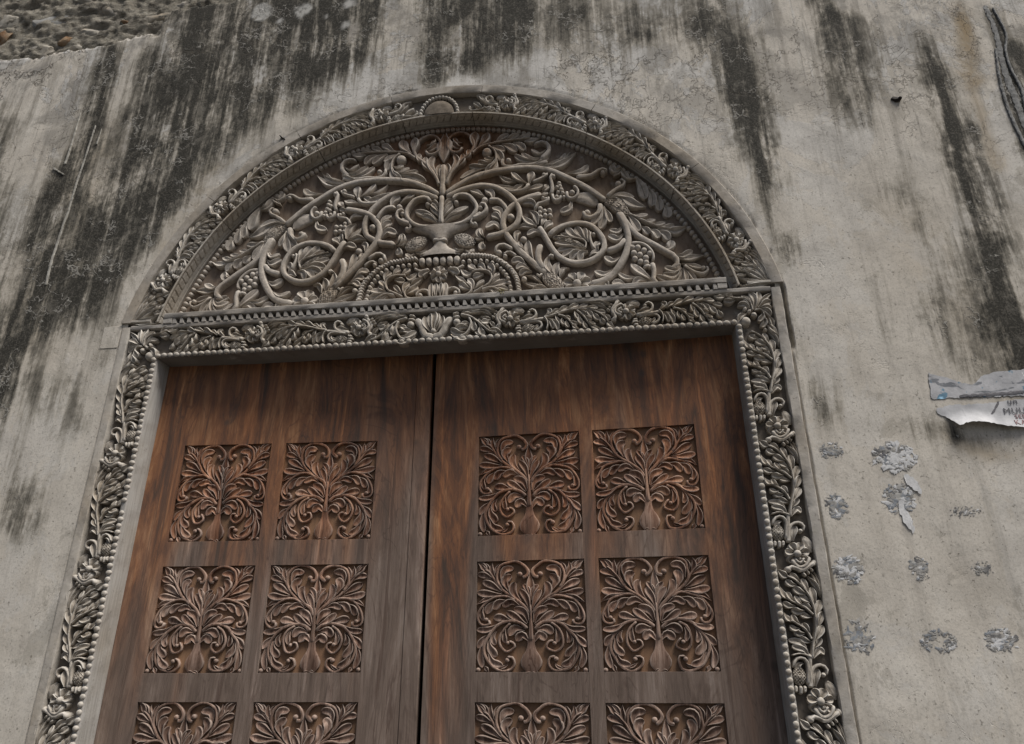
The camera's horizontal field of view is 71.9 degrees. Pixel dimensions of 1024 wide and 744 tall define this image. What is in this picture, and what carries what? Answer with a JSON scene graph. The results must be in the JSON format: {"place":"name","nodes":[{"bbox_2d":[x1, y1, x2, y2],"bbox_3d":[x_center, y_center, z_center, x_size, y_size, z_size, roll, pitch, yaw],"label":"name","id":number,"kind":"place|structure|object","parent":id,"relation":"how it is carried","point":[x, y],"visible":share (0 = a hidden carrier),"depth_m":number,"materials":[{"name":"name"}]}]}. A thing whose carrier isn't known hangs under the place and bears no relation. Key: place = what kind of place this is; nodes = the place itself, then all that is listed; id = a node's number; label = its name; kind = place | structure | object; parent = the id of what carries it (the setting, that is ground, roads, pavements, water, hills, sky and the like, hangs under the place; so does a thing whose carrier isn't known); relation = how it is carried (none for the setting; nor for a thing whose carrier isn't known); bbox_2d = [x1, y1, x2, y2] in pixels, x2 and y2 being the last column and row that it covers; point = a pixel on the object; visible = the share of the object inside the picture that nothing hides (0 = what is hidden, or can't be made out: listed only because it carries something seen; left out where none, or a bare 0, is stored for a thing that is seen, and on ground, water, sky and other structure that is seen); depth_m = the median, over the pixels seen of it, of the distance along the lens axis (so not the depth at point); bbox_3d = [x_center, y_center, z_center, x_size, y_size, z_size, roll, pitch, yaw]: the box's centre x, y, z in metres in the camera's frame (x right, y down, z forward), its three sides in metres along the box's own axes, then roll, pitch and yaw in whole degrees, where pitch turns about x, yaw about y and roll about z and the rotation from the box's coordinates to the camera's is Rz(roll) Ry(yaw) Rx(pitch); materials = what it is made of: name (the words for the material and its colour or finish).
{"place":"outdoors","nodes":[
{"label":"outdoors","id":0,"kind":"place"},
{"label":"ground","id":1,"kind":"structure","parent":0,"visible":0},
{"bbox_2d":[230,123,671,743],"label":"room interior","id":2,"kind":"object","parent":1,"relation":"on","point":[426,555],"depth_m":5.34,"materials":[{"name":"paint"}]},
{"bbox_2d":[0,0,1023,743],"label":"plaster wall","id":3,"kind":"structure","parent":1,"relation":"on","point":[860,162],"depth_m":3.30,"materials":[{"name":"paint"}]},
{"bbox_2d":[25,327,169,743],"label":"carved jamb","id":4,"kind":"object","parent":3,"relation":"attached to","point":[68,700],"visible":1,"depth_m":2.94,"materials":[{"name":"grey wood"}]},
{"bbox_2d":[93,354,434,743],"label":"door leaf","id":5,"kind":"object","parent":4,"relation":"attached to","point":[274,591],"visible":1,"depth_m":2.96,"materials":[{"name":"brown wood"}]},
{"bbox_2d":[130,277,770,366],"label":"carved lintel","id":6,"kind":"structure","parent":3,"relation":"attached to","point":[592,315],"depth_m":3.15,"materials":[{"name":"grey wood"}]},
{"bbox_2d":[178,124,728,312],"bbox_3d":[-0.343,-0.787,3.472,2.649,1.086,0.071,-3,-23,7],"label":"carved tympanum","id":7,"kind":"object","parent":6,"relation":"on","point":[454,211],"visible":0.97,"depth_m":3.42,"materials":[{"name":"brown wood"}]},
{"bbox_2d":[121,85,782,327],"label":"carved arch","id":8,"kind":"structure","parent":3,"relation":"attached to","point":[703,201],"depth_m":3.52,"materials":[{"name":"grey wood"}]},
{"bbox_2d":[732,286,858,743],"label":"carved jamb","id":9,"kind":"object","parent":3,"relation":"attached to","point":[815,691],"visible":1,"depth_m":2.62,"materials":[{"name":"grey wood"}]},
{"bbox_2d":[420,335,787,743],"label":"door leaf","id":10,"kind":"object","parent":9,"relation":"attached to","point":[595,572],"visible":1,"depth_m":2.81,"materials":[{"name":"brown wood"}]},
{"bbox_2d":[819,442,843,458],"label":"poster scrap","id":11,"kind":"object","parent":3,"relation":"attached to","point":[830,451],"visible":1,"depth_m":2.72,"materials":[{"name":"paper"}]},
{"bbox_2d":[824,493,849,519],"bbox_3d":[1.213,0.500,2.637,0.088,0.103,0.002,-3,-23,7],"label":"poster scrap","id":12,"kind":"object","parent":3,"relation":"attached to","point":[834,506],"visible":1,"depth_m":2.64,"materials":[{"name":"paper"}]},
{"bbox_2d":[831,554,864,583],"bbox_3d":[1.213,0.711,2.548,0.118,0.108,0.002,-3,-23,7],"label":"poster scrap","id":13,"kind":"object","parent":3,"relation":"attached to","point":[849,568],"visible":1,"depth_m":2.55,"materials":[{"name":"paper"}]},
{"bbox_2d":[843,617,875,654],"bbox_3d":[1.209,0.919,2.462,0.116,0.126,0.004,-3,-23,7],"label":"poster scrap","id":14,"kind":"object","parent":3,"relation":"attached to","point":[857,636],"visible":1,"depth_m":2.46,"materials":[{"name":"paper"}]},
{"bbox_2d":[871,440,918,474],"bbox_3d":[1.450,0.323,2.679,0.175,0.134,0.004,-3,-23,7],"label":"poster scrap","id":15,"kind":"object","parent":3,"relation":"attached to","point":[893,459],"visible":1,"depth_m":2.68,"materials":[{"name":"paper"}]},
{"bbox_2d":[881,483,916,514],"bbox_3d":[1.432,0.477,2.618,0.127,0.132,0.003,-3,-23,7],"label":"poster scrap","id":16,"kind":"object","parent":3,"relation":"attached to","point":[901,494],"visible":1,"depth_m":2.62,"materials":[{"name":"paper"}]},
{"bbox_2d":[898,500,914,532],"bbox_3d":[1.446,0.532,2.591,0.041,0.124,0.004,-3,-23,7],"label":"poster scrap","id":17,"kind":"object","parent":3,"relation":"attached to","point":[907,519],"visible":1,"depth_m":2.59,"materials":[{"name":"paper"}]},
{"bbox_2d":[904,474,921,493],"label":"poster scrap","id":18,"kind":"object","parent":3,"relation":"attached to","point":[912,482],"visible":1,"depth_m":2.63,"materials":[{"name":"paper"}]},
{"bbox_2d":[908,556,929,580],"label":"poster scrap","id":19,"kind":"object","parent":3,"relation":"attached to","point":[919,569],"visible":1,"depth_m":2.52,"materials":[{"name":"paper"}]},
{"bbox_2d":[920,628,957,652],"bbox_3d":[1.465,0.923,2.426,0.126,0.081,0.004,-3,-23,7],"label":"poster scrap","id":20,"kind":"object","parent":3,"relation":"attached to","point":[947,641],"visible":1,"depth_m":2.42,"materials":[{"name":"paper"}]},
{"bbox_2d":[950,506,980,517],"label":"poster scrap","id":21,"kind":"object","parent":3,"relation":"attached to","point":[965,511],"visible":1,"depth_m":2.57,"materials":[{"name":"paper"}]},
{"bbox_2d":[928,369,1023,398],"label":"torn poster","id":22,"kind":"object","parent":3,"relation":"attached to","point":[1002,383],"visible":1,"depth_m":2.74,"materials":[{"name":"paper"}]},
{"bbox_2d":[936,399,1023,426],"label":"torn poster","id":23,"kind":"object","parent":3,"relation":"attached to","point":[1008,413],"visible":1,"depth_m":2.70,"materials":[{"name":"paper"}]},
{"bbox_2d":[970,561,993,574],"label":"poster scrap","id":24,"kind":"object","parent":3,"relation":"attached to","point":[984,569],"visible":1,"depth_m":2.50,"materials":[{"name":"paper"}]},
{"bbox_2d":[984,627,1018,651],"bbox_3d":[1.667,0.913,2.405,0.113,0.082,0.004,-3,-23,7],"label":"poster scrap","id":25,"kind":"object","parent":3,"relation":"attached to","point":[997,637],"visible":1,"depth_m":2.40,"materials":[{"name":"paper"}]}
]}

